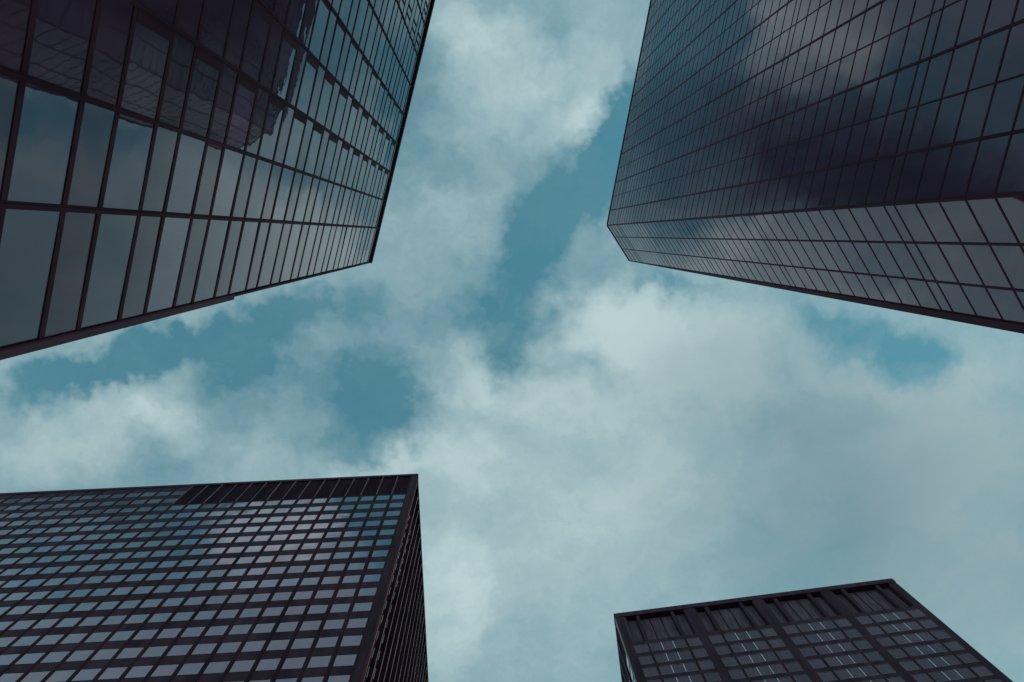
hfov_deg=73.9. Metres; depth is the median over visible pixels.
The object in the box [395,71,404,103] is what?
window pane
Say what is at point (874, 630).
window
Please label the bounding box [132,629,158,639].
window
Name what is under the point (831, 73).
window pane
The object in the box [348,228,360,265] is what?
window pane
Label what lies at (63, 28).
window pane
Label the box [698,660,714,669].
window
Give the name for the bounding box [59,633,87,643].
window
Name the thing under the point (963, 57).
window pane
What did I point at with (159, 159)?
glass tower
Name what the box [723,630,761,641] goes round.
window
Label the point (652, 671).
window
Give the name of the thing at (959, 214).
window pane
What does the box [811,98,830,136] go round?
window pane
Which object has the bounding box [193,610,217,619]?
window
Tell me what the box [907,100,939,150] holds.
window pane
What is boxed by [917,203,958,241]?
window pane
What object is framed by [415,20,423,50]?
window pane
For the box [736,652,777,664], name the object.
window
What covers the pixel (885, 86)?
window pane
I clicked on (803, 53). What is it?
window pane
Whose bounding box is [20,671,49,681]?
window
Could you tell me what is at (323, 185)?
window pane
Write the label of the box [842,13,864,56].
window pane
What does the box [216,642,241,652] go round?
window
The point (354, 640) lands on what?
window
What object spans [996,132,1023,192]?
window pane
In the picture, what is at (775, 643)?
window
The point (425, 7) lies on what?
window pane
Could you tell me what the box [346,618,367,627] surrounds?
window
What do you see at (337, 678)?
window
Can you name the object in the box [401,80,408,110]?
window pane
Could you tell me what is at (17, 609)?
window
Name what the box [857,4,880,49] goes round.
window pane
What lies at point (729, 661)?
window
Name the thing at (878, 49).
window pane
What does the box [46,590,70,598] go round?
window
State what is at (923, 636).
window
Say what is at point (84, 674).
window
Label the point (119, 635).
window
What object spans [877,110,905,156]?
window pane
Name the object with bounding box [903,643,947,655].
window
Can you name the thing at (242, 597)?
window
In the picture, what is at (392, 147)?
window pane
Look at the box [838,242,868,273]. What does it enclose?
window pane
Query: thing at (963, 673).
window
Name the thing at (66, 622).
window
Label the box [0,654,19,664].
window
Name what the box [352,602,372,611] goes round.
window
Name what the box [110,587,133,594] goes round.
window
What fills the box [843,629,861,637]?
window
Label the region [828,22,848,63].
window pane
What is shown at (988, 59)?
window pane
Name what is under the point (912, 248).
window pane
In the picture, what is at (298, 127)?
window pane
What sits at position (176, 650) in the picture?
window
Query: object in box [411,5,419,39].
window pane
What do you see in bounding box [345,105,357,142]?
window pane
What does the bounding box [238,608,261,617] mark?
window
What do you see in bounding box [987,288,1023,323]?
window pane
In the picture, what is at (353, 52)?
window pane
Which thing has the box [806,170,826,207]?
window pane
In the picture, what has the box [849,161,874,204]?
window pane
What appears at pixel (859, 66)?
window pane
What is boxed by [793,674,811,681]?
window
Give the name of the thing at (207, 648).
window
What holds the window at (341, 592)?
in the steel tower at (308, 580)
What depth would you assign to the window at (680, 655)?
135.36 m
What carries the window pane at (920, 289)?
in the faceted tower at (868, 152)
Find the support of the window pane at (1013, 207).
in the faceted tower at (868, 152)
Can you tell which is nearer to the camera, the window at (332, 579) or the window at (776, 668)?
the window at (332, 579)
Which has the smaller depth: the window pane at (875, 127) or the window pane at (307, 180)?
the window pane at (307, 180)
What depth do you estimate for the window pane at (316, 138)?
36.95 m
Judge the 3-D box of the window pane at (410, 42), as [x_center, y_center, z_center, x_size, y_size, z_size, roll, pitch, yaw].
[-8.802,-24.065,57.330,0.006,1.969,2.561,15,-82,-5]
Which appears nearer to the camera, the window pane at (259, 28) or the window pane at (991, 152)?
the window pane at (259, 28)
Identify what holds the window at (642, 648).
in the pier tower at (888, 630)
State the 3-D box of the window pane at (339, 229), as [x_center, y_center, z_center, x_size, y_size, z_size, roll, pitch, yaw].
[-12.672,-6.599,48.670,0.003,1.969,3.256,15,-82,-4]
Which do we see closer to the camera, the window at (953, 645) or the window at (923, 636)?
the window at (953, 645)
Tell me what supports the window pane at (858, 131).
in the faceted tower at (868, 152)
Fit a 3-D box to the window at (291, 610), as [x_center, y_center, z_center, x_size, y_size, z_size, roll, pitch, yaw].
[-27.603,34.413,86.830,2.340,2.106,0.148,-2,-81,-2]
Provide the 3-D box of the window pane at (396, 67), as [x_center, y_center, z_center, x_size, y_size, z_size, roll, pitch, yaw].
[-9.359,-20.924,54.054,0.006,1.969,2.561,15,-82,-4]
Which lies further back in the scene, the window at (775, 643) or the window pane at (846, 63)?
the window at (775, 643)
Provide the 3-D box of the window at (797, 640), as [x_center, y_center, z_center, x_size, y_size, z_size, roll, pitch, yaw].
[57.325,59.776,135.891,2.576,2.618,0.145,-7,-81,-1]
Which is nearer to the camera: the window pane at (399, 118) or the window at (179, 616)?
the window pane at (399, 118)
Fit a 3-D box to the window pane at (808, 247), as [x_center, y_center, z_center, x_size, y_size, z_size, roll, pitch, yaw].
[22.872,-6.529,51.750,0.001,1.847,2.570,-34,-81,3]
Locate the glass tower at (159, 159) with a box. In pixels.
[0,0,434,359]
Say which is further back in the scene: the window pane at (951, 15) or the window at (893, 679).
the window at (893, 679)
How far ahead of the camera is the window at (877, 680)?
122.32 m
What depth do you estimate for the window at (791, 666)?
128.37 m
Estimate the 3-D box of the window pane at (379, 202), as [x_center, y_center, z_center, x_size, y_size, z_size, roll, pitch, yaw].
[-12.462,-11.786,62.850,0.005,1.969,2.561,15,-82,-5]
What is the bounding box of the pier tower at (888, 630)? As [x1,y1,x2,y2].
[614,578,1012,681]
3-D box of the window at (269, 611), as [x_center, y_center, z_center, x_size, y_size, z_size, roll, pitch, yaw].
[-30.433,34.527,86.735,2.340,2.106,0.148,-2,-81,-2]
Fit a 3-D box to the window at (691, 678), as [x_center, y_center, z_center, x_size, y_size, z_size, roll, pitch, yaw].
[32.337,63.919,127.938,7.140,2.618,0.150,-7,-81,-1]
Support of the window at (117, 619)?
in the steel tower at (308, 580)
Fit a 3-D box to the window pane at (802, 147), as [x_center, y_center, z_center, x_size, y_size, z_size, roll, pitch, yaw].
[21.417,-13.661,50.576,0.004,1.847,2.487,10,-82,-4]
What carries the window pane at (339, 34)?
in the glass tower at (159, 159)
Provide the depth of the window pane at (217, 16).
22.07 m
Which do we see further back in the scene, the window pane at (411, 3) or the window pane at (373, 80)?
the window pane at (411, 3)
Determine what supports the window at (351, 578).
in the steel tower at (308, 580)
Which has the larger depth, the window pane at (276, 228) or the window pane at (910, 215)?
the window pane at (910, 215)
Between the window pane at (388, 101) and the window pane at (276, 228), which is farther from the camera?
the window pane at (388, 101)
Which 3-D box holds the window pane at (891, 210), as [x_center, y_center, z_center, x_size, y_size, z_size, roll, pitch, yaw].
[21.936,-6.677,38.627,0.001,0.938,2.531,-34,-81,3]
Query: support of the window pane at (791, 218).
in the faceted tower at (868, 152)
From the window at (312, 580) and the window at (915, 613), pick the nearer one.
the window at (312, 580)
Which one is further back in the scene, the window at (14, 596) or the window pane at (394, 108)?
the window at (14, 596)
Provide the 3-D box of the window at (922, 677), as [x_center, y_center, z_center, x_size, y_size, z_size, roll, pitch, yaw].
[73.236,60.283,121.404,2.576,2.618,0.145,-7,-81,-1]
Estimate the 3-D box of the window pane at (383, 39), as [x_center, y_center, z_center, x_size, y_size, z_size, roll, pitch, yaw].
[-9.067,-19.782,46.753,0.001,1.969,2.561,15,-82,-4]
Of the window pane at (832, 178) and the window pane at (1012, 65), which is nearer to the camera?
the window pane at (1012, 65)
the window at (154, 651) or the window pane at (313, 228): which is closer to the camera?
the window pane at (313, 228)
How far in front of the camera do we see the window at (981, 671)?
121.67 m
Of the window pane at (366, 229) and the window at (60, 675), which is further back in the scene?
the window at (60, 675)
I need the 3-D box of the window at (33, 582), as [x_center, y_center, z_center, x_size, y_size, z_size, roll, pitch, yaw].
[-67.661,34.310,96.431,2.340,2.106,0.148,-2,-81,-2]
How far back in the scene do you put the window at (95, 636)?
82.38 m
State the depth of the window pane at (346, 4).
36.02 m
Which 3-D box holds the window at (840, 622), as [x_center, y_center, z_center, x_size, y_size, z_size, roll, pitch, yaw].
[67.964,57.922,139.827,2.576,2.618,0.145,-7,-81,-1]
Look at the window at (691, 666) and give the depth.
131.64 m
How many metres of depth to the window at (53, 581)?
96.55 m
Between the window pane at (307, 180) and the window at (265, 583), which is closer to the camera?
the window pane at (307, 180)
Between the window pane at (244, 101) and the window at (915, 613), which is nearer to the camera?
the window pane at (244, 101)
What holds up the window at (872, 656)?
in the pier tower at (888, 630)
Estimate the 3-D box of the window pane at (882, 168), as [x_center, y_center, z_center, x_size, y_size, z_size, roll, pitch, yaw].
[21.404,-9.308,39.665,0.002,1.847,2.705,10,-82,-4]
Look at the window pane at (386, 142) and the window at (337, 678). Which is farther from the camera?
the window at (337, 678)
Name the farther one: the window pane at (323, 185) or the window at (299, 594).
the window at (299, 594)
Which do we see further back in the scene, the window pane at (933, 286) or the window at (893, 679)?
the window at (893, 679)
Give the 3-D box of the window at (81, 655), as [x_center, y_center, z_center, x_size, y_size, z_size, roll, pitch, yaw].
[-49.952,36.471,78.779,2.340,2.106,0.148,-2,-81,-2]
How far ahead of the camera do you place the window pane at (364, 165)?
51.58 m
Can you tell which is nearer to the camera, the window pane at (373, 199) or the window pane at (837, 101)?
the window pane at (837, 101)
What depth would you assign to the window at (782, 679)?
125.43 m
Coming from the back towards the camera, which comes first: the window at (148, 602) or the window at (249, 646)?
the window at (148, 602)
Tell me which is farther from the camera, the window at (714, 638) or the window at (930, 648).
the window at (714, 638)
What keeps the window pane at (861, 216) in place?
in the faceted tower at (868, 152)
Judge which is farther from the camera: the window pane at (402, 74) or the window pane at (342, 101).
the window pane at (402, 74)
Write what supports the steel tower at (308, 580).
on the ground
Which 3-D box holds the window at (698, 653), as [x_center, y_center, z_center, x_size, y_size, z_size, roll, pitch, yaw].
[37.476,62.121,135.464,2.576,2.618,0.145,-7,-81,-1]
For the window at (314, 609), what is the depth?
86.88 m
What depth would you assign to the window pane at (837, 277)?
50.25 m
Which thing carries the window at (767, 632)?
in the pier tower at (888, 630)
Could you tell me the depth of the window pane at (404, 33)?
53.71 m
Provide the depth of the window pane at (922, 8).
38.37 m
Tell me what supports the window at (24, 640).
in the steel tower at (308, 580)
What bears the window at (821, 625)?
in the pier tower at (888, 630)
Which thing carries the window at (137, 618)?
in the steel tower at (308, 580)
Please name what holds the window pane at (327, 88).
in the glass tower at (159, 159)
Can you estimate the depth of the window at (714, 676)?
128.12 m
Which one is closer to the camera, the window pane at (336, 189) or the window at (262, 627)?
the window pane at (336, 189)
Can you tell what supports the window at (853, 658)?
in the pier tower at (888, 630)
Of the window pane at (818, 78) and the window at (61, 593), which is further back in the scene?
the window at (61, 593)
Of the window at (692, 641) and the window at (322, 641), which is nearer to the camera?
the window at (322, 641)
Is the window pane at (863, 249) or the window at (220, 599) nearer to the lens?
the window pane at (863, 249)
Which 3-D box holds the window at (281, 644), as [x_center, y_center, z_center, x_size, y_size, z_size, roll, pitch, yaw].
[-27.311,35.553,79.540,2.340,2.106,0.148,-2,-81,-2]
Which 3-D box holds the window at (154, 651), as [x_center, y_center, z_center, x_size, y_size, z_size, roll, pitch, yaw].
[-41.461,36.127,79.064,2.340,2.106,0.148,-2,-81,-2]
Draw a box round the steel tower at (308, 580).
[0,474,428,681]
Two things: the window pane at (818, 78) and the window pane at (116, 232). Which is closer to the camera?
the window pane at (116, 232)
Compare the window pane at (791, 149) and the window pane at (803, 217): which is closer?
the window pane at (803, 217)
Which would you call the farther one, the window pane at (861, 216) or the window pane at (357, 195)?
the window pane at (357, 195)
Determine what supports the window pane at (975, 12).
in the faceted tower at (868, 152)
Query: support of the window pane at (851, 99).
in the faceted tower at (868, 152)
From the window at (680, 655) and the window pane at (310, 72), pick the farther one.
the window at (680, 655)
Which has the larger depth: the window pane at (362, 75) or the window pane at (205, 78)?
the window pane at (362, 75)
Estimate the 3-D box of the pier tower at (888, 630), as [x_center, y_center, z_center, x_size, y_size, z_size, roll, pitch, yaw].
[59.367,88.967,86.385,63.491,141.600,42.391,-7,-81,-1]
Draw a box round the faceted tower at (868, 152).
[606,0,1023,333]
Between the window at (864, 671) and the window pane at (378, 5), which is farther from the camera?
the window at (864, 671)
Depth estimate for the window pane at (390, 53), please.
50.46 m
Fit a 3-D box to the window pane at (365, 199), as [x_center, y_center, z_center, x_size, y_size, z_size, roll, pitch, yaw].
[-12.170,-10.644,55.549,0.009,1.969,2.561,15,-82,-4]
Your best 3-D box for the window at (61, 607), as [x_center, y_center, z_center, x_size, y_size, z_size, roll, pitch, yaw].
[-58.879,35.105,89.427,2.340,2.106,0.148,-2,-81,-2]
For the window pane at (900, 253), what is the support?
in the faceted tower at (868, 152)
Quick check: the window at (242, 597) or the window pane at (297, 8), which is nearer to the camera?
the window pane at (297, 8)
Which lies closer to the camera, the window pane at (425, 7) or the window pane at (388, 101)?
the window pane at (388, 101)
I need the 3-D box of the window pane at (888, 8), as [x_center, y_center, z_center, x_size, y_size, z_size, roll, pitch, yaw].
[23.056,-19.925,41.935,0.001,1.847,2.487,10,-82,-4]
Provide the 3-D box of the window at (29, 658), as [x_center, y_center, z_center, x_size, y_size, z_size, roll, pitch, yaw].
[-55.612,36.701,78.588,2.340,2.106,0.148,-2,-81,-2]
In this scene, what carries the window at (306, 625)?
in the steel tower at (308, 580)
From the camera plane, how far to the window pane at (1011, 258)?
32.13 m
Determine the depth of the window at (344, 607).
87.07 m
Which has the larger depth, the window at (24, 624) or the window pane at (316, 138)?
the window at (24, 624)
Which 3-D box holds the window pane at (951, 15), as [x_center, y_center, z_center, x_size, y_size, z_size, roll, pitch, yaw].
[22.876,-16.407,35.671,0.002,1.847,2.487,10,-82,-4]
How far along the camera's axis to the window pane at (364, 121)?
47.54 m
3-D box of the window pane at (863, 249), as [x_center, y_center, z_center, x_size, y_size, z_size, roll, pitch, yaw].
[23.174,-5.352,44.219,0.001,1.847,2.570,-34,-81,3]
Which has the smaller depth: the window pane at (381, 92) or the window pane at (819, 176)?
the window pane at (819, 176)
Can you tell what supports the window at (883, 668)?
in the pier tower at (888, 630)
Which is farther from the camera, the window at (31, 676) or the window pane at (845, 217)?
the window at (31, 676)
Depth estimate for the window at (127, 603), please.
89.71 m
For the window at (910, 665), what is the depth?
125.11 m
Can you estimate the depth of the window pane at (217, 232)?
26.74 m
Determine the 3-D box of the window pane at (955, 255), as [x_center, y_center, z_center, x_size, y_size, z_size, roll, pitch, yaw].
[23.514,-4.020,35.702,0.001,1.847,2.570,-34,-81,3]
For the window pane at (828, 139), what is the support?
in the faceted tower at (868, 152)
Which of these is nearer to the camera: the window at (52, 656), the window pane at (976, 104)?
the window pane at (976, 104)
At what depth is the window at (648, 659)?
135.26 m
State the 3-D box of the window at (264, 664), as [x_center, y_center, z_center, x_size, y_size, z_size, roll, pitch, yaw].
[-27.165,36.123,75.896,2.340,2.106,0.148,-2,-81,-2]
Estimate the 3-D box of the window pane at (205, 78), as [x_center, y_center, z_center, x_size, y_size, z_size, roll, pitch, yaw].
[-10.153,-8.075,22.321,0.001,1.969,2.561,15,-82,-5]
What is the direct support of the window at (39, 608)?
in the steel tower at (308, 580)
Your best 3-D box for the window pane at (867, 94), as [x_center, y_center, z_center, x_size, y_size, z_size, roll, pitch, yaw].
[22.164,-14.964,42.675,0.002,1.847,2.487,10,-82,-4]
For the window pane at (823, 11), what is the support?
in the faceted tower at (868, 152)
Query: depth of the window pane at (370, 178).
55.23 m
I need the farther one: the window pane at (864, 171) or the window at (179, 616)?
the window at (179, 616)
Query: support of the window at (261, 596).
in the steel tower at (308, 580)
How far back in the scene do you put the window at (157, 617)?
86.25 m
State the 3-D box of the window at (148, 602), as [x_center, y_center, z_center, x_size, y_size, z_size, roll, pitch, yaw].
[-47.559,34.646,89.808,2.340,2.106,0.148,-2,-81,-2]
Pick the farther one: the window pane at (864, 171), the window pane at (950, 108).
the window pane at (864, 171)
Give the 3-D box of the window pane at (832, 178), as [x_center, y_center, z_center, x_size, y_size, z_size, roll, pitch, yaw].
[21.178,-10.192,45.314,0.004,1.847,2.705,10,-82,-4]
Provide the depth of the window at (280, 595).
90.37 m
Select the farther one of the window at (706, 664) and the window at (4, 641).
the window at (706, 664)
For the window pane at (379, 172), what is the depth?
58.89 m
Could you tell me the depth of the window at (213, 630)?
82.91 m
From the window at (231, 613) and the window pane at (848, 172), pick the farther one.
the window at (231, 613)
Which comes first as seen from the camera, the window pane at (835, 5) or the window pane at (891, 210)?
the window pane at (891, 210)
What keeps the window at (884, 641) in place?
in the pier tower at (888, 630)
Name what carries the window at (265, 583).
in the steel tower at (308, 580)
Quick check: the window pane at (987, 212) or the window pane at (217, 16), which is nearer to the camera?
the window pane at (217, 16)
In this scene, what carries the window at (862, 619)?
in the pier tower at (888, 630)
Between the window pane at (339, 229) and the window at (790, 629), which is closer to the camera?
the window pane at (339, 229)
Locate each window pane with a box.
[0,209,59,347]
[7,83,78,204]
[28,0,96,92]
[81,214,136,328]
[103,114,153,209]
[121,21,169,118]
[140,0,177,23]
[147,217,189,312]
[167,134,205,213]
[183,58,219,136]
[194,220,228,301]
[200,0,233,57]
[212,149,242,215]
[227,84,255,149]
[230,222,258,293]
[241,10,269,80]
[246,160,271,218]
[258,223,282,286]
[259,103,282,159]
[262,0,274,10]
[273,39,295,99]
[273,168,293,219]
[280,224,301,281]
[285,118,304,167]
[287,0,306,37]
[294,175,312,221]
[297,62,315,113]
[299,225,317,277]
[305,130,321,173]
[309,0,328,59]
[311,180,327,222]
[314,226,330,273]
[316,79,332,125]
[321,140,335,178]
[326,185,339,223]
[327,23,344,75]
[327,227,342,270]
[332,94,345,134]
[335,148,347,183]
[338,189,350,223]
[338,227,351,268]
[339,0,351,26]
[342,43,356,90]
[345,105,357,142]
[347,155,358,187]
[348,192,359,224]
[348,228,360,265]
[353,0,367,44]
[354,60,367,102]
[356,116,366,149]
[356,228,367,264]
[357,160,366,190]
[357,195,367,225]
[364,13,377,59]
[364,229,374,262]
[365,74,376,111]
[365,125,375,155]
[365,165,374,193]
[365,197,375,225]
[372,200,381,226]
[373,132,382,160]
[373,170,381,195]
[374,0,382,17]
[374,31,385,73]
[374,86,383,120]
[379,174,387,197]
[380,139,388,165]
[381,96,390,127]
[382,47,392,85]
[383,0,394,33]
[386,145,394,169]
[388,105,396,134]
[389,59,398,94]
[391,9,401,47]
[394,112,401,140]
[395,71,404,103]
[397,25,406,60]
[400,0,404,12]
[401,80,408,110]
[403,38,411,71]
[405,0,413,25]
[408,49,416,80]
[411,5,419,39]
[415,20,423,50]
[423,0,428,20]
[773,177,789,210]
[781,142,797,175]
[783,175,800,209]
[783,213,808,239]
[788,108,805,143]
[791,139,808,173]
[793,45,809,80]
[794,172,813,208]
[795,212,820,239]
[796,73,813,109]
[799,104,817,139]
[800,10,817,47]
[800,241,825,268]
[803,38,821,76]
[803,135,821,171]
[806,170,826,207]
[807,66,826,104]
[807,211,834,239]
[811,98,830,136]
[812,2,829,40]
[812,242,838,270]
[815,30,834,70]
[816,131,835,168]
[817,270,839,293]
[819,167,840,206]
[820,60,839,99]
[820,210,848,239]
[824,0,841,33]
[824,93,844,132]
[824,242,852,271]
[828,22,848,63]
[829,127,850,166]
[829,271,853,296]
[833,53,854,94]
[833,164,856,205]
[834,209,865,240]
[838,87,860,128]
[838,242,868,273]
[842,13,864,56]
[842,273,868,298]
[844,122,867,163]
[848,45,870,88]
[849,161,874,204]
[850,208,882,240]
[853,80,877,123]
[853,243,884,274]
[856,274,884,301]
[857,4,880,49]
[860,116,885,159]
[863,36,888,82]
[866,157,893,203]
[867,206,901,240]
[869,243,902,276]
[870,72,896,118]
[872,276,900,303]
[873,0,897,41]
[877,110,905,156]
[881,27,907,74]
[884,155,903,201]
[885,206,912,241]
[886,243,922,278]
[888,65,916,113]
[889,278,919,306]
[891,0,914,32]
[895,151,926,200]
[895,204,934,241]
[897,107,916,152]
[900,16,928,67]
[906,244,933,279]
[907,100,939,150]
[907,280,940,310]
[908,60,928,107]
[911,0,933,22]
[916,146,950,199]
[916,244,956,282]
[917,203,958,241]
[919,50,952,104]
[920,10,940,59]
[927,282,951,311]
[930,93,964,146]
[932,0,965,54]
[938,283,974,315]
[939,244,982,284]
[940,141,978,197]
[940,201,986,242]
[942,40,978,97]
[955,84,993,141]
[956,0,989,44]
[961,285,1000,319]
[964,245,1010,287]
[966,135,1009,195]
[967,199,1016,242]
[968,28,1008,89]
[982,76,1023,135]
[983,0,1016,34]
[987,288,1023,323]
[991,246,1023,288]
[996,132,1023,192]
[997,22,1023,80]
[997,196,1023,242]
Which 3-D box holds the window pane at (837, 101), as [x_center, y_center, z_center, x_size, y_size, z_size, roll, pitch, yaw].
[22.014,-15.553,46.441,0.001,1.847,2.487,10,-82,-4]
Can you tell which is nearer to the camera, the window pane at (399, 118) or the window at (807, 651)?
the window pane at (399, 118)
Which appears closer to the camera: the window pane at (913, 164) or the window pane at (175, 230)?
the window pane at (175, 230)
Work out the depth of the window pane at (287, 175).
33.64 m
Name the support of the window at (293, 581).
in the steel tower at (308, 580)
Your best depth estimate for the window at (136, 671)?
75.43 m
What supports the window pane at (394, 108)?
in the glass tower at (159, 159)
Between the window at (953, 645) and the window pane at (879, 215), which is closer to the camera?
the window pane at (879, 215)
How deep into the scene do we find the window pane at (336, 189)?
44.63 m
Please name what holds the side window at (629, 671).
in the pier tower at (888, 630)
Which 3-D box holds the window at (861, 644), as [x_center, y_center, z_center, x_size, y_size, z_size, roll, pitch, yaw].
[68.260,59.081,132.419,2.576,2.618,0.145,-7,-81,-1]
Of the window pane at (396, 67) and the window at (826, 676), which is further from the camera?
the window at (826, 676)
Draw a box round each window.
[0,637,16,646]
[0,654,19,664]
[0,672,24,681]
[1,580,25,587]
[3,592,28,600]
[5,605,32,614]
[8,620,35,629]
[10,635,40,646]
[15,652,45,663]
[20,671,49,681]
[21,579,45,586]
[24,591,49,599]
[28,604,54,613]
[31,619,58,628]
[36,634,64,644]
[40,651,69,662]
[42,578,65,585]
[45,669,76,681]
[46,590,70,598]
[51,603,76,611]
[54,617,82,627]
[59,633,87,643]
[65,650,94,661]
[67,589,91,597]
[71,668,101,680]
[73,602,97,610]
[78,616,104,625]
[83,632,110,642]
[89,588,112,595]
[91,648,119,659]
[95,601,119,609]
[97,667,127,679]
[101,615,126,624]
[108,630,135,640]
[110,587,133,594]
[115,647,143,658]
[117,600,140,608]
[124,614,149,623]
[124,665,153,677]
[132,586,154,593]
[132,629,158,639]
[139,598,163,607]
[140,646,167,657]
[147,613,171,622]
[150,664,178,676]
[153,584,175,592]
[156,628,181,638]
[161,597,184,606]
[166,644,192,655]
[170,611,194,620]
[174,583,196,591]
[177,662,204,674]
[180,626,205,636]
[183,596,206,604]
[191,643,217,654]
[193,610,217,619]
[195,582,217,590]
[202,661,229,673]
[204,625,228,635]
[205,595,227,603]
[216,581,237,589]
[216,609,239,618]
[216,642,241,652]
[227,594,249,602]
[228,624,251,634]
[229,660,255,671]
[237,580,258,588]
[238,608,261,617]
[241,640,265,651]
[249,593,270,601]
[252,623,275,632]
[255,658,280,670]
[258,579,278,587]
[262,607,283,615]
[265,639,289,650]
[270,592,291,600]
[275,621,298,631]
[279,578,299,585]
[281,657,305,668]
[284,605,306,614]
[290,638,314,648]
[292,591,312,599]
[299,620,321,630]
[300,577,319,584]
[307,604,328,613]
[307,655,331,667]
[314,590,334,598]
[315,636,338,647]
[321,576,340,583]
[322,619,344,629]
[327,675,349,681]
[329,603,350,612]
[332,654,356,666]
[336,588,355,596]
[340,635,362,645]
[342,575,360,582]
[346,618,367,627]
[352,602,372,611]
[358,587,376,595]
[362,574,380,581]
[626,656,634,681]
[634,644,649,652]
[639,655,653,664]
[643,667,658,676]
[650,639,686,650]
[654,650,692,662]
[659,662,697,674]
[664,674,703,681]
[687,637,702,645]
[692,648,708,657]
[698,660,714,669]
[704,672,721,681]
[708,634,724,643]
[714,645,730,654]
[721,657,737,666]
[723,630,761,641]
[728,669,745,678]
[730,640,769,652]
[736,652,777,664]
[744,664,785,676]
[751,676,792,681]
[760,628,776,636]
[768,638,784,647]
[776,650,793,659]
[782,625,798,633]
[784,662,802,671]
[790,636,807,644]
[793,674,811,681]
[797,620,836,631]
[798,647,817,656]
[805,631,845,642]
[807,658,826,668]
[814,642,856,654]
[817,671,836,681]
[823,653,867,666]
[833,666,878,679]
[834,618,851,626]
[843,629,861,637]
[853,640,872,648]
[855,616,873,623]
[861,679,884,681]
[864,651,883,660]
[865,626,884,634]
[870,611,910,621]
[874,663,895,673]
[876,637,895,645]
[881,621,922,632]
[886,676,904,681]
[887,648,907,657]
[891,632,934,643]
[899,660,919,670]
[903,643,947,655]
[907,609,925,617]
[911,673,933,681]
[915,655,961,668]
[918,619,938,627]
[928,668,976,681]
[930,630,951,638]
[943,641,963,650]
[957,653,978,662]
[970,666,994,676]
[986,679,1002,681]
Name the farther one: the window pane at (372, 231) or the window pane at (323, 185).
the window pane at (372, 231)
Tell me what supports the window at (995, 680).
in the pier tower at (888, 630)
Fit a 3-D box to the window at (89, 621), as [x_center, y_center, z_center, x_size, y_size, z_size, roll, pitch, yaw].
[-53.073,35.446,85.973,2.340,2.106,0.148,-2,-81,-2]
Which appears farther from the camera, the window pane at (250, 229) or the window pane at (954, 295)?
the window pane at (954, 295)
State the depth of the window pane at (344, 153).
44.26 m
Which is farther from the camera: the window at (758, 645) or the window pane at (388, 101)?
the window at (758, 645)
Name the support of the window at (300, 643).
in the steel tower at (308, 580)
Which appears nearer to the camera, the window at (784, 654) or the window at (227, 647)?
the window at (227, 647)
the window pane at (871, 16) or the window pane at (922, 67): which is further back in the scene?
the window pane at (871, 16)
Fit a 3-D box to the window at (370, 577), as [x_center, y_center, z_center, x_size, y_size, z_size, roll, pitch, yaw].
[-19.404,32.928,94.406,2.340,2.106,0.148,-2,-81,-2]
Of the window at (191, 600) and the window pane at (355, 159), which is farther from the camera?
the window at (191, 600)
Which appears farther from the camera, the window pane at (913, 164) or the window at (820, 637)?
the window at (820, 637)
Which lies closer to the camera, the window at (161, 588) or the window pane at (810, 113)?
the window pane at (810, 113)
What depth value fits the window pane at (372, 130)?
51.20 m
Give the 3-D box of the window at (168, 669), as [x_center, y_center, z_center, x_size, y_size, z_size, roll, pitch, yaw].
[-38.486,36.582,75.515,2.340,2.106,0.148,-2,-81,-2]
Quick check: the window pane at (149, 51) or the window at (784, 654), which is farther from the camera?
the window at (784, 654)
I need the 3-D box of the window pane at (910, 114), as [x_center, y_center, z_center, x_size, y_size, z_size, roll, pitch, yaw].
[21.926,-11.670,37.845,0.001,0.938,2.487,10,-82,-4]
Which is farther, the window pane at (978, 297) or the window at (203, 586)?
the window at (203, 586)
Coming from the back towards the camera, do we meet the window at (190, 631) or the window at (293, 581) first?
the window at (293, 581)
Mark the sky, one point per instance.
(589, 433)
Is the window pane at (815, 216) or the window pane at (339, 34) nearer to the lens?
the window pane at (339, 34)
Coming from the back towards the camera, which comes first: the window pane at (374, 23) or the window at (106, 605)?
the window at (106, 605)
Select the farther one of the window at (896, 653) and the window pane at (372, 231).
the window at (896, 653)
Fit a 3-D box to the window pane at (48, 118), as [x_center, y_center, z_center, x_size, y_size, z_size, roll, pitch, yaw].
[-10.564,-4.364,15.394,0.007,1.969,2.561,15,-82,-4]
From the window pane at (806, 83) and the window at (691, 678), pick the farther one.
the window at (691, 678)
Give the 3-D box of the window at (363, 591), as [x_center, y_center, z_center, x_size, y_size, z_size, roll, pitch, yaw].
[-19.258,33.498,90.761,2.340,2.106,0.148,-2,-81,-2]
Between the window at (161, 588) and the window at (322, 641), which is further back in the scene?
the window at (161, 588)
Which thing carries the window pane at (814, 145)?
in the faceted tower at (868, 152)
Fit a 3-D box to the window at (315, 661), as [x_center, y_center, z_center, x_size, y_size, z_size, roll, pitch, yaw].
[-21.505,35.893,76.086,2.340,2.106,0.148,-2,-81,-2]
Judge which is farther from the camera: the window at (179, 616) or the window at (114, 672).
the window at (179, 616)
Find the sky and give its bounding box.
[0,0,1023,681]
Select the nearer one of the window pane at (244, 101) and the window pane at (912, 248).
the window pane at (244, 101)
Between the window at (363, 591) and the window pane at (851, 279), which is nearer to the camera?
the window pane at (851, 279)
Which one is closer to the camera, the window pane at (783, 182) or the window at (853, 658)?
the window pane at (783, 182)
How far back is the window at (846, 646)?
132.32 m
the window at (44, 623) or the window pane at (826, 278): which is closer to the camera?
the window pane at (826, 278)
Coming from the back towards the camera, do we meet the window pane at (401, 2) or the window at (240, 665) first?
the window at (240, 665)
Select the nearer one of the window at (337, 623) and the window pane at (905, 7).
the window pane at (905, 7)
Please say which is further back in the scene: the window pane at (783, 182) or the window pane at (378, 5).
the window pane at (783, 182)

